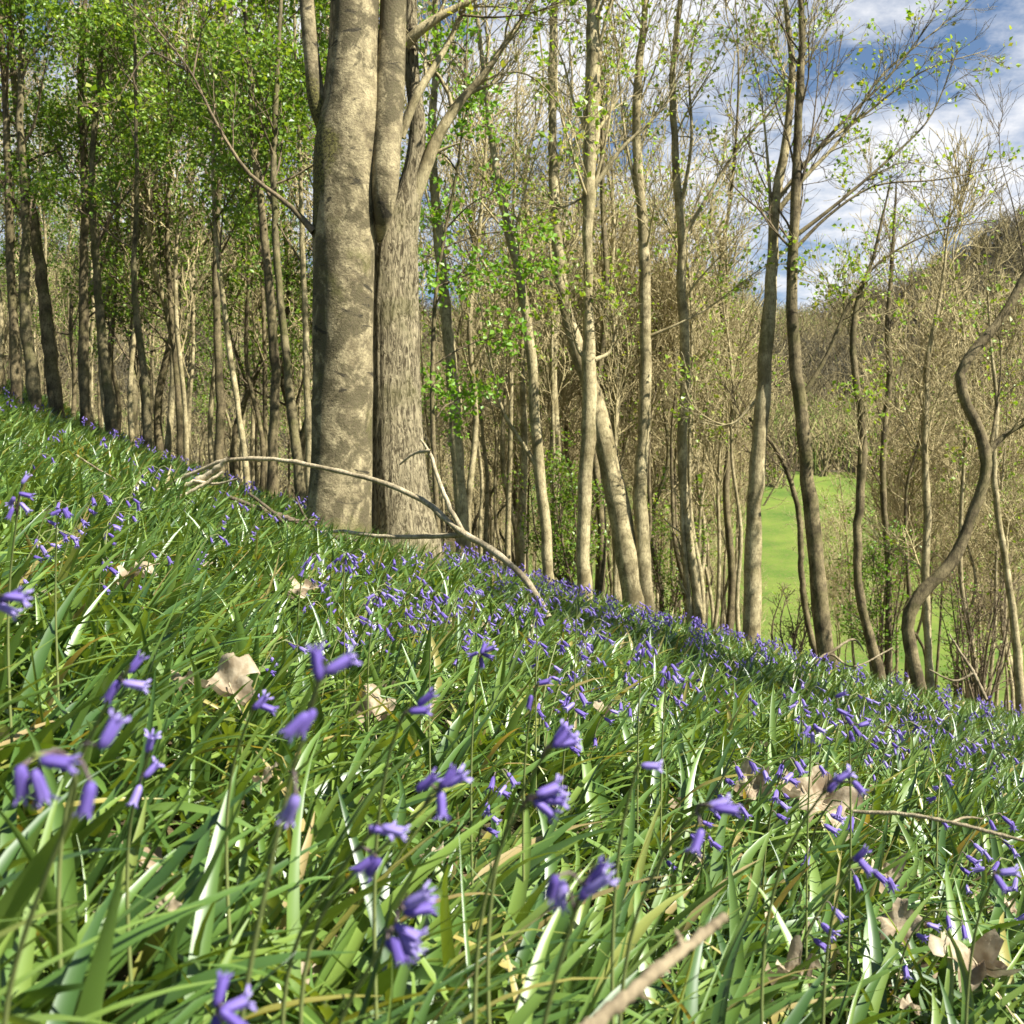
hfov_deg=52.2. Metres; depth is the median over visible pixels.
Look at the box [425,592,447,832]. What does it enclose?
bluebell
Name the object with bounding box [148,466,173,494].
bluebell
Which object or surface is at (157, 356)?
birch tree
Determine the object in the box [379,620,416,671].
bluebell
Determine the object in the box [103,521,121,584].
bluebell
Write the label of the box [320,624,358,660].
bluebell
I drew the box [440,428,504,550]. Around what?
hazel tree
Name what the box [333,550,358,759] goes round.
bluebell
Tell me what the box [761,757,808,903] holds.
bluebell
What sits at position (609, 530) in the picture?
hazel tree
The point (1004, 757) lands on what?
bluebell
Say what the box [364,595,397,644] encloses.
bluebell
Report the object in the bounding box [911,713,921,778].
bluebell
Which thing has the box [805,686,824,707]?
bluebell
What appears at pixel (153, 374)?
birch tree
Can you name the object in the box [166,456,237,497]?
fallen branch
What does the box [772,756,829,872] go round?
bluebell
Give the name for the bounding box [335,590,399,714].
bluebell
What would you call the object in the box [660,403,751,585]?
hazel tree
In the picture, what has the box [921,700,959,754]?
bluebell
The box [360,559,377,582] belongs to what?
bluebell
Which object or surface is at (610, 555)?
hazel tree
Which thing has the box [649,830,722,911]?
bluebell
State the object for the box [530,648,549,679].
bluebell
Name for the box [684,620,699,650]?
bluebell
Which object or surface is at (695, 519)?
willow tree
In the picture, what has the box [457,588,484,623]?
bluebell
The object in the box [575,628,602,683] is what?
bluebell
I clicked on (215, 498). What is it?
bluebell
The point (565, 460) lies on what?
hazel tree
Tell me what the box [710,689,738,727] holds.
bluebell
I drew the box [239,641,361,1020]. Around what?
bluebell
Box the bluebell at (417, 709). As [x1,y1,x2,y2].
[372,687,438,1020]
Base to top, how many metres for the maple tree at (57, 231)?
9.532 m
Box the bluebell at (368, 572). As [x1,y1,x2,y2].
[359,559,384,597]
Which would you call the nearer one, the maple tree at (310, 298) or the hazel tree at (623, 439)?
the hazel tree at (623, 439)
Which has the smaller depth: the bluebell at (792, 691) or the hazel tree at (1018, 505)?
the bluebell at (792, 691)
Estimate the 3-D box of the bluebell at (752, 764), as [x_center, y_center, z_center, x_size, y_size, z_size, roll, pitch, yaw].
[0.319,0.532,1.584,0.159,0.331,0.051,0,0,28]
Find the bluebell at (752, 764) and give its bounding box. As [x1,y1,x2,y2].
[681,756,771,878]
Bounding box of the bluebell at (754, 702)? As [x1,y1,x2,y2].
[748,692,757,746]
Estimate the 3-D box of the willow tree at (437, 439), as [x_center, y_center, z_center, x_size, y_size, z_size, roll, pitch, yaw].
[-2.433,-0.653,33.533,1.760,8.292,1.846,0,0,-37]
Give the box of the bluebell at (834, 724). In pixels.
[816,716,843,764]
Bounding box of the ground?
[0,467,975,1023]
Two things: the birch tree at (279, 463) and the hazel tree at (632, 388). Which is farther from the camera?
the birch tree at (279, 463)
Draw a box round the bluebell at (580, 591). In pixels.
[570,585,591,718]
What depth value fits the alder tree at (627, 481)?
33.71 m
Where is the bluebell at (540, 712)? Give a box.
[537,701,550,785]
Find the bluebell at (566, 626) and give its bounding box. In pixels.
[557,618,570,662]
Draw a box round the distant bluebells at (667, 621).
[1,387,1023,721]
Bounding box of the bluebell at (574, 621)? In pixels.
[555,617,575,671]
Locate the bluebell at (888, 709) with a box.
[866,702,900,742]
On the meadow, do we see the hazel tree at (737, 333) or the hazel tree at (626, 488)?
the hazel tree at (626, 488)
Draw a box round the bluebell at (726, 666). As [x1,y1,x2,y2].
[709,662,731,697]
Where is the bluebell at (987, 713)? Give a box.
[982,712,994,736]
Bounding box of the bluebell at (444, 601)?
[416,592,449,650]
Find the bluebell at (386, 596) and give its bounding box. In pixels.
[365,592,394,768]
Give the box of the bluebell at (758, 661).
[751,655,762,676]
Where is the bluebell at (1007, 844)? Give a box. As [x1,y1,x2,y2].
[959,836,1019,894]
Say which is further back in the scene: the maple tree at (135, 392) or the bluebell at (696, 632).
the maple tree at (135, 392)
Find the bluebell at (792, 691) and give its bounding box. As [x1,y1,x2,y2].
[776,677,804,721]
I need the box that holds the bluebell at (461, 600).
[455,585,479,616]
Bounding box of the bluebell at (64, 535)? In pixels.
[16,528,79,587]
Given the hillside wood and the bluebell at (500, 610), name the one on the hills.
the hillside wood
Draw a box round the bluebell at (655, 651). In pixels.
[622,644,657,696]
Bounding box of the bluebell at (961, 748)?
[952,737,981,766]
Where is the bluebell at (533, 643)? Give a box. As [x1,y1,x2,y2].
[508,636,547,672]
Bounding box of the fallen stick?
[581,912,728,1023]
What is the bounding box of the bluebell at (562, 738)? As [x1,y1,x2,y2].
[486,719,581,1023]
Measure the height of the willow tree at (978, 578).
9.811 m
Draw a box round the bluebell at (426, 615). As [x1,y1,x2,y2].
[412,612,443,642]
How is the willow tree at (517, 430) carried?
on the ground
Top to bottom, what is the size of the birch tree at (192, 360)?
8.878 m
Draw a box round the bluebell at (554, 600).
[545,589,567,623]
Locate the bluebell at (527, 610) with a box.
[511,594,542,646]
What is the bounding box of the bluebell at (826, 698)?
[823,697,832,717]
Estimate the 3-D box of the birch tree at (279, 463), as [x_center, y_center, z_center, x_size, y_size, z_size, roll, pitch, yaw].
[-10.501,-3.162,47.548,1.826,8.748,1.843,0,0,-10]
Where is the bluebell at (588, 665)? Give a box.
[575,656,606,698]
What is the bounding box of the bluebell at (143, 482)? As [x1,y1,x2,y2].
[123,465,164,522]
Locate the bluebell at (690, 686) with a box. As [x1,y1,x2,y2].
[675,681,701,726]
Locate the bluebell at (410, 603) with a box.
[399,590,429,642]
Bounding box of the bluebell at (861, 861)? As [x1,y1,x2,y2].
[821,844,876,1023]
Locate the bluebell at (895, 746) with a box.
[870,721,928,819]
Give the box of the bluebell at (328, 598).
[317,581,340,623]
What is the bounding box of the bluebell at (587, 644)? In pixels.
[577,639,591,689]
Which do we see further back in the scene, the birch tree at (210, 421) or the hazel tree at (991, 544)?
the hazel tree at (991, 544)
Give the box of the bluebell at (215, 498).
[210,490,229,508]
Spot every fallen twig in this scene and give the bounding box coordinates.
[22,442,116,480]
[816,638,892,666]
[853,810,1023,841]
[929,633,987,700]
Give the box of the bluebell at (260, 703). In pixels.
[225,689,278,999]
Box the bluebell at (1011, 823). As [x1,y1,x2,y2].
[935,813,1018,923]
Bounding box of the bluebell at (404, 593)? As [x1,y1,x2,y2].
[385,574,425,620]
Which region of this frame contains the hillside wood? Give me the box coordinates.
[0,200,1023,547]
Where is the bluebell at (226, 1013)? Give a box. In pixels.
[210,969,256,1023]
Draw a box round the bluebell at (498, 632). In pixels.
[478,626,500,665]
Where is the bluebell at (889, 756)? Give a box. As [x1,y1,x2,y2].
[865,746,904,806]
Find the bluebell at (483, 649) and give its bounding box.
[466,640,497,900]
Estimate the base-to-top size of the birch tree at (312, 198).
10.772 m
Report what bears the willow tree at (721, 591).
on the ground
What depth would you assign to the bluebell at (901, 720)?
3.78 m
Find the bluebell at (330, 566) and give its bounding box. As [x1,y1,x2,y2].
[326,562,337,595]
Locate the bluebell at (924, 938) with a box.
[889,910,968,1018]
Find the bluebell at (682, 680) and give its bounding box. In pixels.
[666,674,684,729]
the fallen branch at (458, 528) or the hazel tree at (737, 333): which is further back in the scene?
the hazel tree at (737, 333)
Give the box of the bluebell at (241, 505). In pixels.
[208,502,249,571]
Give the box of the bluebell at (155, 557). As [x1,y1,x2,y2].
[130,550,173,591]
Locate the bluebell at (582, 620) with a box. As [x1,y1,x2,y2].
[565,606,594,660]
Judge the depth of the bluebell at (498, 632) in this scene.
3.67 m
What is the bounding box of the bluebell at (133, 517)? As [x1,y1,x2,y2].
[104,511,139,542]
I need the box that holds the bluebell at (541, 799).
[473,773,569,1023]
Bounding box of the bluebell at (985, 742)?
[960,736,994,771]
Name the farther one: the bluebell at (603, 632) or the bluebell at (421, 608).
the bluebell at (603, 632)
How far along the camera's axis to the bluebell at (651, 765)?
0.78 m
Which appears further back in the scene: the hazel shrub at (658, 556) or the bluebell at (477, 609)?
the hazel shrub at (658, 556)
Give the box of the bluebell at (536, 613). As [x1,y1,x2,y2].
[532,597,544,823]
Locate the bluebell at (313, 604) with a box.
[303,601,332,635]
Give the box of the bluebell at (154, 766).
[125,728,164,1023]
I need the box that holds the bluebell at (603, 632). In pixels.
[585,629,610,666]
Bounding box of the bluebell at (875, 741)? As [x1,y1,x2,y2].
[859,723,902,783]
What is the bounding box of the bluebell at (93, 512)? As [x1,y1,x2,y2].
[57,491,113,577]
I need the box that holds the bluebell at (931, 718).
[916,714,939,740]
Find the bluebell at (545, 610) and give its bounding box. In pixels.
[530,596,560,636]
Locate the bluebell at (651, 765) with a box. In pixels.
[610,760,662,1023]
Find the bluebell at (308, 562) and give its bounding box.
[296,552,322,668]
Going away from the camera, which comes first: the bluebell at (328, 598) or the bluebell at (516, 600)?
the bluebell at (328, 598)
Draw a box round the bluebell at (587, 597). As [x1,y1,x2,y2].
[578,589,595,612]
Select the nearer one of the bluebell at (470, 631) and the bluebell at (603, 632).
the bluebell at (470, 631)
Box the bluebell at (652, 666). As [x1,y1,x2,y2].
[631,660,654,689]
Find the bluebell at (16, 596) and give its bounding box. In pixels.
[0,586,33,621]
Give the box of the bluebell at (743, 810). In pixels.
[701,793,752,868]
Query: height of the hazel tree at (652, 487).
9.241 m
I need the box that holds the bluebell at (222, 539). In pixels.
[181,534,230,587]
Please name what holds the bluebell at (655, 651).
on the ground
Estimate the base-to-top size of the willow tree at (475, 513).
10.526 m
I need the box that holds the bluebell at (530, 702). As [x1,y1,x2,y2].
[522,676,552,969]
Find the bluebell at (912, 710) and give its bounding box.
[906,702,927,725]
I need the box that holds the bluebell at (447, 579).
[445,555,460,605]
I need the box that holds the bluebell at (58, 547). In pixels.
[20,530,79,624]
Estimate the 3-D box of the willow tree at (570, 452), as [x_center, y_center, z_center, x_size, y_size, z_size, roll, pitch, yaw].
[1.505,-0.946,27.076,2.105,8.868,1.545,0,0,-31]
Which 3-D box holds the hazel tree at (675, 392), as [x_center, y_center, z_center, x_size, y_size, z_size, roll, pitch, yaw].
[2.506,-1.620,17.849,3.257,8.486,2.918,0,0,-8]
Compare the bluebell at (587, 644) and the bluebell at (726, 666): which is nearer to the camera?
the bluebell at (587, 644)
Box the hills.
[0,233,1023,471]
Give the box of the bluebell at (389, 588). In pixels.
[362,584,400,628]
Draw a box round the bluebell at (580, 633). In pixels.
[578,629,587,657]
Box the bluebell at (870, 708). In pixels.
[856,705,875,720]
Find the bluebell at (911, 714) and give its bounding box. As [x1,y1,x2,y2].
[908,711,925,735]
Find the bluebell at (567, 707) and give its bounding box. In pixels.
[560,689,591,822]
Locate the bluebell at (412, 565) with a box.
[410,554,417,593]
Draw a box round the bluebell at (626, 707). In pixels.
[624,701,639,720]
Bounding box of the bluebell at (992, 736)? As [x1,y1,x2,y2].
[982,729,996,749]
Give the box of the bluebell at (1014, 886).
[971,857,1023,924]
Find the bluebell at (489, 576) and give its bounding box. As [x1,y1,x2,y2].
[480,570,498,587]
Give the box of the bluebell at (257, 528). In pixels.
[238,512,278,570]
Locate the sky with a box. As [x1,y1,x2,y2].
[0,0,1023,317]
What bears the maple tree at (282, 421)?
on the ground
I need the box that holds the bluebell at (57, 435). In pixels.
[47,429,65,451]
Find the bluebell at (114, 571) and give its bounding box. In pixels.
[98,558,119,618]
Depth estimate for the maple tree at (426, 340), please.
30.26 m
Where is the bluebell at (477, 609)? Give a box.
[473,600,483,624]
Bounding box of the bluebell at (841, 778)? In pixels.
[760,764,868,1023]
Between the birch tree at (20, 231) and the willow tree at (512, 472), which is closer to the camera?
the birch tree at (20, 231)
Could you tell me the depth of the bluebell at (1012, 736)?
5.38 m
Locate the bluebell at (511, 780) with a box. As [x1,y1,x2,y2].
[473,769,520,869]
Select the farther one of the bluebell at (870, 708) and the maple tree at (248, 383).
the maple tree at (248, 383)
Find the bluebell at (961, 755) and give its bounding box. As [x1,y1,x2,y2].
[931,741,984,827]
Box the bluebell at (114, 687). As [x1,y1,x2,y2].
[56,650,151,968]
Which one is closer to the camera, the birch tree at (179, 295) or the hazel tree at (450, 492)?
the birch tree at (179, 295)
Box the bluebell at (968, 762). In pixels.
[962,750,972,774]
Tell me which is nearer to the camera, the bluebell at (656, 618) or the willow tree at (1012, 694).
the bluebell at (656, 618)
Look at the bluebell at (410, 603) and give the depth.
3.52 m
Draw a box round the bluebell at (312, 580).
[298,577,323,618]
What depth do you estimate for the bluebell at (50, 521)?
2.28 m
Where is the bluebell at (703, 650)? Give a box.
[694,640,716,661]
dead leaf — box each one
[117,557,159,588]
[145,892,181,915]
[170,670,198,691]
[201,652,259,720]
[252,762,279,793]
[287,576,318,598]
[350,683,396,739]
[419,841,448,863]
[593,699,612,715]
[732,759,772,802]
[765,935,834,989]
[779,765,882,840]
[863,850,907,892]
[876,898,921,949]
[892,994,921,1015]
[928,929,1022,1019]
[984,897,1016,913]
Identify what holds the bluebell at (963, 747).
on the ground
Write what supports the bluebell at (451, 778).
on the ground
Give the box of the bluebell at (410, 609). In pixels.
[408,605,418,643]
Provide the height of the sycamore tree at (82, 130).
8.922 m
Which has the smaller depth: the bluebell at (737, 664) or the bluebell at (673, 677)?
the bluebell at (673, 677)
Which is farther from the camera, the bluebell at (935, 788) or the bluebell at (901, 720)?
the bluebell at (901, 720)
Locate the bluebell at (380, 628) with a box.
[346,622,389,695]
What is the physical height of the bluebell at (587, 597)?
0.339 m
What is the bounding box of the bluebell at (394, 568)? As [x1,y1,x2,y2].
[374,555,407,606]
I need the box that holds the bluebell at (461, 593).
[452,582,474,620]
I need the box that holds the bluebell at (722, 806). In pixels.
[618,793,742,1023]
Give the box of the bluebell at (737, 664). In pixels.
[726,660,738,685]
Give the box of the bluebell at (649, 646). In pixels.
[633,641,652,860]
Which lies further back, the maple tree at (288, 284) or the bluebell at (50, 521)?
the maple tree at (288, 284)
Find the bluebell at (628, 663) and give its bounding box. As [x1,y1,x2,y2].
[623,642,644,688]
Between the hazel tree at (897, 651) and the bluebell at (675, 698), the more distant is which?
the hazel tree at (897, 651)
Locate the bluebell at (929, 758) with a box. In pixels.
[923,733,933,788]
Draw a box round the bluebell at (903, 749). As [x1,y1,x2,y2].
[884,746,910,789]
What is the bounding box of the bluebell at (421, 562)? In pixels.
[410,551,432,586]
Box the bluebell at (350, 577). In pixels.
[349,564,358,592]
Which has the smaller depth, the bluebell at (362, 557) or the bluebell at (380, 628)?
the bluebell at (380, 628)
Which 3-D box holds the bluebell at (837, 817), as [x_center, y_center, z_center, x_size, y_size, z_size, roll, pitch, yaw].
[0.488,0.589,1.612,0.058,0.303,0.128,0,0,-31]
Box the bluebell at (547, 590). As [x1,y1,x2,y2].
[540,585,555,595]
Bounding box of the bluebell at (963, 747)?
[945,742,964,779]
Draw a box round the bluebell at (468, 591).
[441,585,483,639]
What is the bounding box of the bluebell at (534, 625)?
[530,619,540,649]
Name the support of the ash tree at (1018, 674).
on the ground
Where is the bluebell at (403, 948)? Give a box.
[338,880,438,1023]
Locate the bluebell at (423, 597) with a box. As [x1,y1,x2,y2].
[408,585,434,634]
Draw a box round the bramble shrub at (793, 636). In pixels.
[762,582,812,656]
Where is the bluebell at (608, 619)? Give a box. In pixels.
[596,613,616,635]
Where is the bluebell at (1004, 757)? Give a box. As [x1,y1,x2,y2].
[984,752,1020,808]
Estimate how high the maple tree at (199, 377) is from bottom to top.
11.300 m
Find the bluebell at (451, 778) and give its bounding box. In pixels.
[298,762,472,1023]
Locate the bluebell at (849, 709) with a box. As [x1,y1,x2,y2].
[833,692,873,759]
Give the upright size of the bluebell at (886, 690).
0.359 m
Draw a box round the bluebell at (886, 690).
[873,677,900,715]
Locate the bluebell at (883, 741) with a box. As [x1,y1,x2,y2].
[864,730,898,783]
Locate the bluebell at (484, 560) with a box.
[461,555,494,606]
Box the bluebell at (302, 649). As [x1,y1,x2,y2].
[241,639,308,752]
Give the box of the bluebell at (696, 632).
[686,623,706,648]
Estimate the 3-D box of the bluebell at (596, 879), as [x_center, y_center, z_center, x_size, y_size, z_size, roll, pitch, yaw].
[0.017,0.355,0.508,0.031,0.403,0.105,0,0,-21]
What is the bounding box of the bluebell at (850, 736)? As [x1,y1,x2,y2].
[835,689,871,1023]
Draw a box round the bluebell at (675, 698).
[664,694,687,715]
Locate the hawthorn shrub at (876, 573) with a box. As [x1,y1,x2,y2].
[828,502,936,675]
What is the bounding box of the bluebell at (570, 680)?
[545,669,577,745]
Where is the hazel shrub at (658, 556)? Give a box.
[650,505,715,621]
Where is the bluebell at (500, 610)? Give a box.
[485,602,512,642]
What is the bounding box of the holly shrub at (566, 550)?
[499,416,610,590]
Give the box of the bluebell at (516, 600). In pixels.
[502,586,531,642]
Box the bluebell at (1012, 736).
[1006,734,1018,750]
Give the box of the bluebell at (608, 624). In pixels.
[582,618,610,649]
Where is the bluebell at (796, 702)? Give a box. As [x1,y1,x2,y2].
[787,697,810,759]
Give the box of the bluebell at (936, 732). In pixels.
[923,727,954,772]
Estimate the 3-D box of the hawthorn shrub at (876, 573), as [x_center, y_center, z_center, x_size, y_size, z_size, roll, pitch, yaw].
[5.907,1.423,17.177,1.659,3.186,1.724,0,0,0]
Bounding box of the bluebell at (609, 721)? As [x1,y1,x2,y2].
[584,699,631,811]
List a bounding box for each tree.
[0,0,83,404]
[0,0,101,412]
[0,0,103,420]
[0,0,219,453]
[0,3,78,386]
[0,11,36,392]
[0,16,77,407]
[0,18,44,228]
[0,57,31,273]
[0,70,41,232]
[0,84,54,371]
[0,102,78,322]
[0,107,60,379]
[0,116,19,239]
[0,148,19,326]
[0,171,17,363]
[1,19,65,390]
[6,90,76,396]
[13,139,69,356]
[16,113,56,390]
[17,0,180,426]
[19,43,126,419]
[24,0,158,430]
[24,101,112,370]
[28,0,206,431]
[30,12,97,368]
[35,0,121,401]
[44,50,92,410]
[48,204,79,407]
[48,220,66,368]
[51,189,113,366]
[53,0,123,355]
[53,0,227,440]
[53,141,144,417]
[55,5,201,444]
[57,0,181,377]
[62,122,125,428]
[64,0,200,440]
[67,0,130,426]
[68,122,128,383]
[71,0,255,455]
[73,43,160,435]
[76,0,406,544]
[84,0,196,442]
[85,0,230,455]
[93,322,115,419]
[94,4,178,371]
[97,1,168,439]
[102,2,235,461]
[102,63,196,432]
[106,0,245,464]
[117,312,150,432]
[120,214,167,447]
[125,0,242,464]
[129,0,311,490]
[130,131,222,415]
[137,1,250,464]
[140,61,201,450]
[144,0,306,478]
[152,0,243,456]
[152,101,203,313]
[155,279,181,416]
[159,1,328,491]
[167,0,315,483]
[167,204,225,472]
[174,0,268,469]
[178,34,311,477]
[179,0,329,495]
[186,206,251,473]
[190,0,423,508]
[191,213,259,477]
[191,267,214,465]
[194,0,312,482]
[194,9,268,402]
[196,3,312,489]
[203,179,310,488]
[206,0,329,498]
[209,166,299,490]
[210,73,287,480]
[221,256,249,446]
[223,281,261,447]
[226,229,311,444]
[229,17,298,489]
[230,69,312,423]
[236,0,449,487]
[252,196,312,499]
[254,104,312,430]
[261,56,313,422]
[262,278,311,484]
[268,335,311,485]
[274,236,312,503]
[276,1,329,221]
[278,352,292,491]
[280,13,325,409]
[281,265,312,493]
[285,0,379,344]
[291,316,311,486]
[292,4,433,280]
[295,152,313,403]
[297,0,446,299]
[301,120,466,363]
[372,0,607,563]
[379,0,526,561]
[400,152,428,357]
[401,0,582,565]
[403,0,620,590]
[404,0,569,471]
[418,0,569,546]
[418,213,463,482]
[419,278,438,478]
[420,225,557,554]
[420,234,535,568]
[421,140,523,561]
[421,301,526,533]
[421,334,451,547]
[422,369,454,525]
[425,447,493,553]
[436,0,546,543]
[436,298,495,558]
[439,148,514,561]
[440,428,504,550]
[441,30,582,571]
[445,278,519,562]
[445,317,578,563]
[462,175,560,548]
[464,381,515,563]
[464,385,536,547]
[465,0,584,572]
[465,311,519,564]
[465,343,508,560]
[473,486,513,563]
[474,170,638,489]
[475,319,533,561]
[478,137,651,492]
[483,0,644,609]
[483,349,532,562]
[484,276,550,564]
[485,225,549,512]
[487,236,548,574]
[489,445,512,565]
[490,191,564,460]
[490,327,575,549]
[490,412,593,558]
[491,72,621,583]
[495,246,608,459]
[499,7,625,526]
[499,180,631,590]
[501,251,578,485]
[503,492,557,579]
[506,0,729,601]
[507,384,580,572]
[526,468,549,577]
[527,470,550,576]
[528,501,575,584]
[530,44,724,550]
[530,128,610,584]
[531,381,592,535]
[534,187,633,597]
[538,36,680,604]
[544,371,626,532]
[546,319,580,545]
[547,424,608,563]
[556,0,635,597]
[558,155,694,600]
[558,296,678,485]
[561,142,666,576]
[565,76,655,424]
[565,432,646,593]
[566,478,609,582]
[568,189,702,598]
[570,165,745,605]
[570,410,634,533]
[576,0,804,618]
[577,157,659,604]
[591,477,632,595]
[594,508,612,596]
[596,352,677,605]
[599,215,752,621]
[602,144,786,540]
[606,366,633,598]
[607,270,733,615]
[609,440,670,550]
[611,0,825,632]
[617,353,670,536]
[618,301,706,497]
[619,71,748,621]
[621,135,701,613]
[622,390,700,568]
[624,296,715,494]
[629,393,678,575]
[632,466,711,572]
[636,186,786,475]
[646,496,679,588]
[650,0,810,640]
[651,238,718,617]
[652,0,1020,646]
[652,180,739,554]
[652,365,721,623]
[652,427,669,596]
[653,455,731,622]
[655,508,715,618]
[657,362,723,536]
[658,363,701,615]
[659,315,716,618]
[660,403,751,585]
[663,180,755,576]
[663,267,759,628]
[664,348,769,633]
[668,516,716,603]
[669,183,784,632]
[669,273,774,627]
[677,0,1023,674]
[683,128,788,638]
[695,425,751,630]
[696,366,841,658]
[697,484,730,589]
[699,327,790,627]
[701,510,743,630]
[704,533,744,633]
[706,310,815,623]
[708,305,766,617]
[712,375,749,571]
[734,564,777,644]
[780,118,907,683]
[780,499,854,619]
[787,484,868,662]
[793,502,843,616]
[809,543,870,656]
[817,316,943,653]
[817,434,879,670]
[825,573,873,667]
[830,514,938,672]
[833,113,930,681]
[837,104,1023,690]
[839,372,1003,663]
[841,190,1020,684]
[843,555,878,658]
[847,369,956,685]
[847,510,920,626]
[848,518,938,662]
[852,431,977,667]
[865,407,972,595]
[865,429,951,675]
[875,274,1023,698]
[889,392,1008,690]
[892,404,977,623]
[895,115,1021,699]
[898,180,1023,717]
[901,62,1023,698]
[907,245,1023,689]
[911,475,991,696]
[911,480,1023,698]
[930,514,979,623]
[933,513,992,630]
[942,465,1023,638]
[942,499,1023,663]
[943,263,1023,701]
[944,300,1023,711]
[945,446,1023,649]
[945,455,993,702]
[949,424,1022,671]
[951,459,1023,689]
[954,541,997,659]
[956,538,997,692]
[956,551,998,656]
[961,483,1023,701]
[967,397,1023,708]
[968,396,1023,585]
[973,324,1023,545]
[973,536,1023,657]
[977,453,1023,711]
[979,337,1023,568]
[983,539,1023,703]
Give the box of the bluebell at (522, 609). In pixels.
[517,604,530,626]
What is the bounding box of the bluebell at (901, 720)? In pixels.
[898,715,916,749]
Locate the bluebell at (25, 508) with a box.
[4,471,35,757]
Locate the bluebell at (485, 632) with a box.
[477,612,502,656]
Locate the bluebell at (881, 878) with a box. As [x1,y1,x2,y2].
[778,865,899,1021]
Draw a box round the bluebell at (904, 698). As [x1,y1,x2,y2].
[895,691,911,713]
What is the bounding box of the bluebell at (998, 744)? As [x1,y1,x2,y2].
[988,737,1006,757]
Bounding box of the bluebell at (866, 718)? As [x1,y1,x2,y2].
[856,696,879,774]
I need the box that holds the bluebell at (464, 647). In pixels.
[453,634,470,671]
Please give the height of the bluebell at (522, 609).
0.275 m
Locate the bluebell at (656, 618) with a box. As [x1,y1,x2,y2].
[651,610,665,629]
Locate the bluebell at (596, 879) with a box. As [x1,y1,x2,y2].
[541,854,619,1023]
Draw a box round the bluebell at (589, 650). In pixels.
[565,633,615,697]
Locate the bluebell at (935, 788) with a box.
[926,772,954,895]
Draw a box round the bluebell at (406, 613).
[403,607,413,652]
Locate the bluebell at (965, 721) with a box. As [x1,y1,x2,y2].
[963,712,973,734]
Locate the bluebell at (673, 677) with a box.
[658,664,680,884]
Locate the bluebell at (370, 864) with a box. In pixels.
[280,820,410,1023]
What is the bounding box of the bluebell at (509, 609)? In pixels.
[503,603,513,640]
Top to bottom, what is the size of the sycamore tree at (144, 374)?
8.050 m
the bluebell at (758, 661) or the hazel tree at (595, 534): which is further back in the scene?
the hazel tree at (595, 534)
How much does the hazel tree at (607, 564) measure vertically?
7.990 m
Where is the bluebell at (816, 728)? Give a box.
[800,723,827,1020]
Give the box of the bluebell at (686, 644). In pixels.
[683,637,695,662]
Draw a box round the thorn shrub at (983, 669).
[930,539,1023,705]
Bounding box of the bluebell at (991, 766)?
[981,765,1005,806]
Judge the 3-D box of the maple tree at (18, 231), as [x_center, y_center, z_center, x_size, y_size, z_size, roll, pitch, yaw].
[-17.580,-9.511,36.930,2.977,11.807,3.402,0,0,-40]
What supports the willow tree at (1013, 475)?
on the ground
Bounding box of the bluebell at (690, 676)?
[675,659,713,733]
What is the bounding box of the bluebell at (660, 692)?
[639,668,681,730]
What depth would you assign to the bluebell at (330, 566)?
3.42 m
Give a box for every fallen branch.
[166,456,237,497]
[170,439,551,619]
[228,492,356,541]
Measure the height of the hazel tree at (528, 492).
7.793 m
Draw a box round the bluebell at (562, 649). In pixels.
[537,639,568,788]
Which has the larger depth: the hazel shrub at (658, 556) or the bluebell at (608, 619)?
the hazel shrub at (658, 556)
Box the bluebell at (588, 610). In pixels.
[565,607,596,649]
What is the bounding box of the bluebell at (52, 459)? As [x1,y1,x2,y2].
[26,453,55,490]
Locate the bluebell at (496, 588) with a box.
[490,579,506,597]
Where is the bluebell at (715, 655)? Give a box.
[705,643,728,672]
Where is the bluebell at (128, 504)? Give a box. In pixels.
[97,496,141,552]
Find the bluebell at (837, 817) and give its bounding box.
[800,799,853,898]
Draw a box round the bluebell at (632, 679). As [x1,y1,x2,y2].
[624,670,634,700]
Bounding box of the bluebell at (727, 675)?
[720,672,736,686]
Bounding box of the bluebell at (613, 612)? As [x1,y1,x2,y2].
[597,609,614,629]
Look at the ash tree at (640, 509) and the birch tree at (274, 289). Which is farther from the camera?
the birch tree at (274, 289)
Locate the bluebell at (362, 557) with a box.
[338,549,364,596]
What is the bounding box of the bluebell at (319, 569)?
[310,562,322,589]
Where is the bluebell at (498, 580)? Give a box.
[494,579,504,600]
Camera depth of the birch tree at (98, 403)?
25.35 m
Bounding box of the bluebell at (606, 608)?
[597,597,618,629]
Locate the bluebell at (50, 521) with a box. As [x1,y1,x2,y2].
[32,500,67,570]
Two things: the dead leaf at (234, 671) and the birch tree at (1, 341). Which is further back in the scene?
the birch tree at (1, 341)
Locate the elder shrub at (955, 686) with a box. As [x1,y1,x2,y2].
[920,571,995,697]
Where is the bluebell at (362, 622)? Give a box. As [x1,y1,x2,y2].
[321,617,375,699]
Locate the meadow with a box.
[527,470,1023,707]
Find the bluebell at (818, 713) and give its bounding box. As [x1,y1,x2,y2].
[792,707,824,753]
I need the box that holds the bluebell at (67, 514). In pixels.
[48,508,72,726]
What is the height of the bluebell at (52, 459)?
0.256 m
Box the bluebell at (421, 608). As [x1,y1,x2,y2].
[417,599,428,644]
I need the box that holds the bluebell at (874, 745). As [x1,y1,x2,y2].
[856,724,901,780]
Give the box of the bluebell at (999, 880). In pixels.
[964,864,1021,1023]
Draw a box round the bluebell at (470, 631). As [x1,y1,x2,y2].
[454,627,484,672]
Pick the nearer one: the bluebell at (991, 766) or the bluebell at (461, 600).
the bluebell at (991, 766)
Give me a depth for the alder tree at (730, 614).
19.20 m

